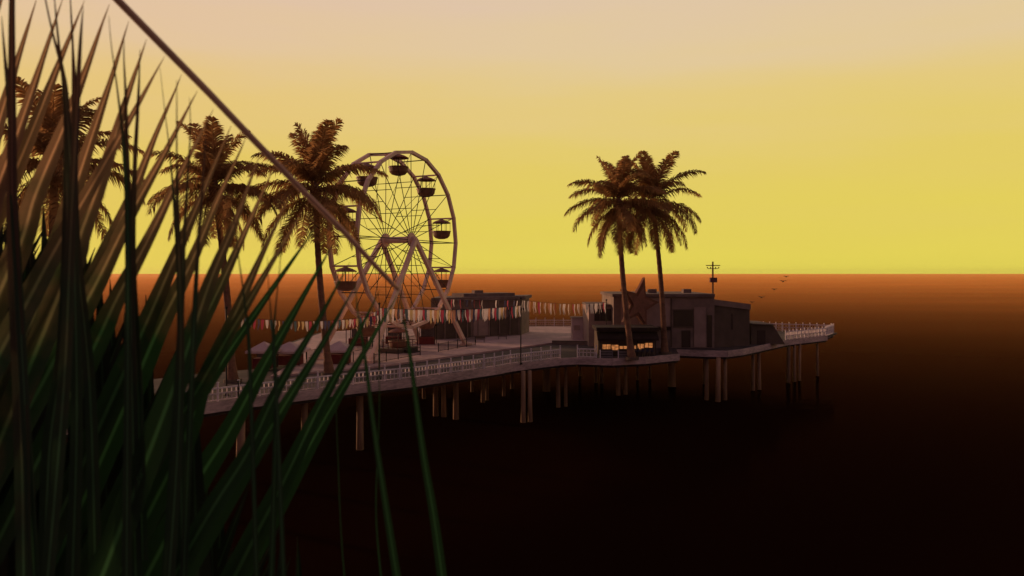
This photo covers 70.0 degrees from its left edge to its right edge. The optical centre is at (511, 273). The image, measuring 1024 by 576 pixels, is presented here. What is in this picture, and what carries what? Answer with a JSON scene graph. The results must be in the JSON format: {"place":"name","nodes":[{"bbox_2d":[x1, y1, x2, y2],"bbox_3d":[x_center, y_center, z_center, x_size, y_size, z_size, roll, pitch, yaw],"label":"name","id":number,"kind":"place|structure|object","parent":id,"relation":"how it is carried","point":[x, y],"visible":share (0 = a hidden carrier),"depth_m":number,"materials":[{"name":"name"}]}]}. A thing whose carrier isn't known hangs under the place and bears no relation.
{"place":"outdoors","nodes":[
{"label":"outdoors","id":0,"kind":"place"},
{"bbox_2d":[0,0,1023,273],"label":"sky","id":1,"kind":"structure","parent":0,"point":[827,136],"materials":[{"name":"yellow"}]},
{"bbox_2d":[66,274,1023,575],"bbox_3d":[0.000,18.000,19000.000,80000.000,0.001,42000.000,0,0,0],"label":"sea water","id":2,"kind":"structure","parent":0,"point":[888,440],"depth_m":74.40,"materials":[{"name":"black liquid"}]},
{"bbox_2d":[67,326,836,454],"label":"pier","id":3,"kind":"structure","parent":2,"relation":"in","point":[535,338],"depth_m":95.51,"materials":[{"name":"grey wood"}]},
{"bbox_2d":[0,76,145,240],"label":"palm tree","id":4,"kind":"object","parent":3,"relation":"on","point":[49,124],"visible":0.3,"depth_m":60.08,"materials":[{"name":"green plant"}]},
{"bbox_2d":[143,115,280,383],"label":"palm tree","id":5,"kind":"object","parent":3,"relation":"on","point":[214,129],"visible":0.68,"depth_m":72.90,"materials":[{"name":"green plant"}]},
{"bbox_2d":[207,382,239,401],"bbox_3d":[-30.690,10.370,54.588,2.484,2.260,22.872,0,0,32],"label":"railing","id":6,"kind":"object","parent":3,"relation":"on","point":[222,392],"visible":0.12,"depth_m":62.51,"materials":[{"name":"white paint"}]},
{"bbox_2d":[224,306,228,395],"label":"bunting pole","id":7,"kind":"object","parent":3,"relation":"on","point":[226,307],"visible":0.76,"depth_m":65.94,"materials":[{"name":"black metal"}]},
{"bbox_2d":[227,315,378,331],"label":"bunting","id":8,"kind":"object","parent":7,"relation":"hanging from","point":[310,323],"visible":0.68,"depth_m":72.14,"materials":[{"name":"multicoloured fabric"}]},
{"bbox_2d":[245,342,281,368],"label":"stall","id":9,"kind":"object","parent":3,"relation":"on","point":[260,349],"visible":0.42,"depth_m":83.22,"materials":[{"name":"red fabric"}]},
{"bbox_2d":[276,342,310,365],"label":"stall","id":10,"kind":"object","parent":3,"relation":"on","point":[286,352],"visible":0.54,"depth_m":85.98,"materials":[{"name":"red fabric"}]},
{"bbox_2d":[235,118,388,376],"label":"palm tree","id":11,"kind":"object","parent":3,"relation":"on","point":[318,152],"visible":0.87,"depth_m":77.76,"materials":[{"name":"green plant"}]},
{"bbox_2d":[237,362,415,395],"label":"railing","id":12,"kind":"object","parent":3,"relation":"on","point":[318,377],"visible":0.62,"depth_m":70.84,"materials":[{"name":"white paint"}]},
{"bbox_2d":[321,341,356,364],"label":"stall","id":13,"kind":"object","parent":3,"relation":"on","point":[338,349],"visible":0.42,"depth_m":87.10,"materials":[{"name":"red fabric"}]},
{"bbox_2d":[344,321,369,344],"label":"stall","id":14,"kind":"object","parent":3,"relation":"on","point":[354,331],"visible":0.28,"depth_m":109.04,"materials":[{"name":"red wood"}]},
{"bbox_2d":[309,335,413,357],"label":"ride fence","id":15,"kind":"object","parent":3,"relation":"on","point":[358,346],"visible":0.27,"depth_m":102.97,"materials":[{"name":"black metal"}]},
{"bbox_2d":[377,303,380,378],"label":"bunting pole","id":16,"kind":"object","parent":3,"relation":"on","point":[378,341],"visible":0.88,"depth_m":76.45,"materials":[{"name":"black metal"}]},
{"bbox_2d":[344,311,378,327],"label":"bunting","id":17,"kind":"object","parent":16,"relation":"hanging from","point":[377,312],"visible":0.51,"depth_m":82.58,"materials":[{"name":"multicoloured fabric"}]},
{"bbox_2d":[317,150,470,362],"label":"ferris wheel","id":18,"kind":"object","parent":3,"relation":"on","point":[410,239],"visible":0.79,"depth_m":100.35,"materials":[{"name":"white metal"}]},
{"bbox_2d":[383,317,405,343],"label":"stall","id":19,"kind":"object","parent":3,"relation":"on","point":[389,336],"visible":0.32,"depth_m":113.26,"materials":[{"name":"brown wood"}]},
{"bbox_2d":[373,345,420,363],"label":"ride fence","id":20,"kind":"object","parent":3,"relation":"on","point":[384,356],"visible":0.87,"depth_m":89.61,"materials":[{"name":"black metal"}]},
{"bbox_2d":[380,339,419,353],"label":"boarding platform","id":21,"kind":"structure","parent":3,"relation":"on","point":[388,349],"depth_m":99.13,"materials":[{"name":"wood"}]},
{"bbox_2d":[417,319,438,344],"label":"stall","id":22,"kind":"object","parent":3,"relation":"on","point":[427,337],"visible":0.67,"depth_m":111.16,"materials":[{"name":"red wood"}]},
{"bbox_2d":[438,337,475,351],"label":"ride fence","id":23,"kind":"object","parent":3,"relation":"on","point":[439,346],"visible":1,"depth_m":105.00,"materials":[{"name":"black metal"}]},
{"bbox_2d":[475,336,484,339],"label":"bench","id":24,"kind":"object","parent":3,"relation":"on","point":[480,337],"visible":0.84,"depth_m":114.78,"materials":[{"name":"brown wood"}]},
{"bbox_2d":[431,290,531,339],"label":"hall","id":25,"kind":"structure","parent":3,"relation":"on","point":[508,325],"depth_m":124.63,"materials":[{"name":"painted wood"},{"name":"roofing felt"}]},
{"bbox_2d":[415,345,560,376],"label":"railing","id":26,"kind":"object","parent":3,"relation":"on","point":[473,363],"visible":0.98,"depth_m":83.74,"materials":[{"name":"white paint"}]},
{"bbox_2d":[405,318,570,325],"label":"railing","id":27,"kind":"object","parent":3,"relation":"on","point":[554,320],"visible":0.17,"depth_m":152.74,"materials":[{"name":"white metal"}]},
{"bbox_2d":[498,333,506,338],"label":"bench","id":28,"kind":"object","parent":3,"relation":"on","point":[502,334],"visible":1,"depth_m":120.37,"materials":[{"name":"brown wood"}]},
{"bbox_2d":[520,297,521,364],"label":"bunting pole","id":29,"kind":"object","parent":3,"relation":"on","point":[520,332],"visible":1,"depth_m":88.54,"materials":[{"name":"black metal"}]},
{"bbox_2d":[380,306,520,323],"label":"bunting","id":30,"kind":"object","parent":29,"relation":"hanging from","point":[415,314],"visible":0.96,"depth_m":82.03,"materials":[{"name":"white fabric"}]},
{"bbox_2d":[439,299,517,309],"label":"bunting","id":31,"kind":"object","parent":29,"relation":"hanging from","point":[479,303],"visible":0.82,"depth_m":100.63,"materials":[{"name":"multicoloured fabric"}]},
{"bbox_2d":[522,300,605,314],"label":"bunting","id":32,"kind":"object","parent":29,"relation":"hanging from","point":[563,308],"visible":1,"depth_m":95.04,"materials":[{"name":"multicoloured fabric"}]},
{"bbox_2d":[552,340,586,344],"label":"seat wall","id":33,"kind":"structure","parent":3,"relation":"on","point":[557,342],"depth_m":113.08,"materials":[{"name":"grey concrete"}]},
{"bbox_2d":[570,316,582,338],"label":"ticket booth","id":34,"kind":"object","parent":3,"relation":"on","point":[576,327],"visible":0.66,"depth_m":120.00,"materials":[{"name":"paint"}]},
{"bbox_2d":[577,345,596,357],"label":"railing","id":35,"kind":"object","parent":3,"relation":"on","point":[590,352],"visible":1,"depth_m":94.45,"materials":[{"name":"white paint"}]},
{"bbox_2d":[600,349,612,357],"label":"slatted planter","id":36,"kind":"object","parent":3,"relation":"on","point":[606,353],"visible":0.82,"depth_m":94.89,"materials":[{"name":"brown wood"}]},
{"bbox_2d":[564,152,669,359],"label":"palm tree","id":37,"kind":"object","parent":3,"relation":"on","point":[618,185],"visible":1,"depth_m":94.67,"materials":[{"name":"green plant"}]},
{"bbox_2d":[618,350,626,357],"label":"slatted planter","id":38,"kind":"object","parent":3,"relation":"on","point":[622,353],"visible":0.54,"depth_m":94.39,"materials":[{"name":"brown wood"}]},
{"bbox_2d":[592,325,658,355],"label":"food stall","id":39,"kind":"object","parent":3,"relation":"on","point":[613,337],"visible":0.66,"depth_m":98.15,"materials":[{"name":"wood"}]},
{"bbox_2d":[602,344,609,348],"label":"serving window","id":40,"kind":"structure","parent":39,"relation":"in","point":[604,346],"depth_m":98.23,"materials":[{"name":"yellow"}]},
{"bbox_2d":[611,344,618,349],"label":"serving window","id":41,"kind":"structure","parent":39,"relation":"in","point":[614,346],"depth_m":98.23,"materials":[{"name":"yellow"}]},
{"bbox_2d":[638,343,643,349],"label":"serving window","id":42,"kind":"structure","parent":39,"relation":"in","point":[640,345],"depth_m":98.23,"materials":[{"name":"yellow"}]},
{"bbox_2d":[644,342,652,347],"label":"serving window","id":43,"kind":"structure","parent":39,"relation":"in","point":[647,344],"depth_m":98.23,"materials":[{"name":"yellow"}]},
{"bbox_2d":[607,150,706,354],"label":"palm tree","id":44,"kind":"object","parent":3,"relation":"on","point":[649,168],"visible":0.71,"depth_m":98.75,"materials":[{"name":"green plant"}]},
{"bbox_2d":[582,289,750,347],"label":"star hall","id":45,"kind":"structure","parent":3,"relation":"on","point":[699,320],"depth_m":108.00,"materials":[{"name":"painted wood"},{"name":"plaster"},{"name":"dark glass"}]},
{"bbox_2d":[594,309,610,320],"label":"window","id":46,"kind":"structure","parent":45,"relation":"in","point":[599,316],"depth_m":110.37,"materials":[{"name":"black glass"}]},
{"bbox_2d":[620,277,658,324],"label":"star sign","id":47,"kind":"object","parent":45,"relation":"attached to","point":[640,303],"visible":0.75,"depth_m":104.44,"materials":[{"name":"black metal"}]},
{"bbox_2d":[673,309,693,327],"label":"window","id":48,"kind":"structure","parent":45,"relation":"in","point":[683,318],"depth_m":107.89,"materials":[{"name":"black glass"}]},
{"bbox_2d":[682,330,689,346],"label":"door","id":49,"kind":"structure","parent":45,"relation":"in","point":[685,333],"depth_m":107.89,"materials":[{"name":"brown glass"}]},
{"bbox_2d":[707,315,711,346],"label":"door","id":50,"kind":"structure","parent":45,"relation":"in","point":[709,317],"depth_m":107.89,"materials":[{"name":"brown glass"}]},
{"bbox_2d":[731,314,732,329],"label":"window","id":51,"kind":"structure","parent":45,"relation":"in","point":[731,314],"depth_m":110.04,"materials":[{"name":"black glass"}]},
{"bbox_2d":[706,262,719,293],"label":"utility pole","id":52,"kind":"object","parent":3,"relation":"on","point":[712,279],"visible":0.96,"depth_m":123.33,"materials":[{"name":"brown wood"}]},
{"bbox_2d":[750,321,784,344],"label":"end shed","id":53,"kind":"structure","parent":3,"relation":"on","point":[762,333],"depth_m":113.50,"materials":[{"name":"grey wood"}]},
{"bbox_2d":[757,330,764,344],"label":"door","id":54,"kind":"structure","parent":53,"relation":"in","point":[760,333],"depth_m":113.40,"materials":[{"name":"brown wood"}]},
{"bbox_2d":[763,321,831,332],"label":"railing","id":55,"kind":"object","parent":3,"relation":"on","point":[795,327],"visible":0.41,"depth_m":138.30,"materials":[{"name":"white paint"}]},
{"bbox_2d":[785,324,833,339],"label":"railing","id":56,"kind":"object","parent":3,"relation":"on","point":[829,330],"visible":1,"depth_m":125.09,"materials":[{"name":"white paint"}]},
{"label":"bluff","id":57,"kind":"structure","parent":0,"visible":0},
{"bbox_2d":[0,0,446,575],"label":"foreground palm","id":58,"kind":"object","parent":57,"relation":"on","point":[120,480],"visible":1,"depth_m":2.08,"materials":[{"name":"green plant"}]}
]}

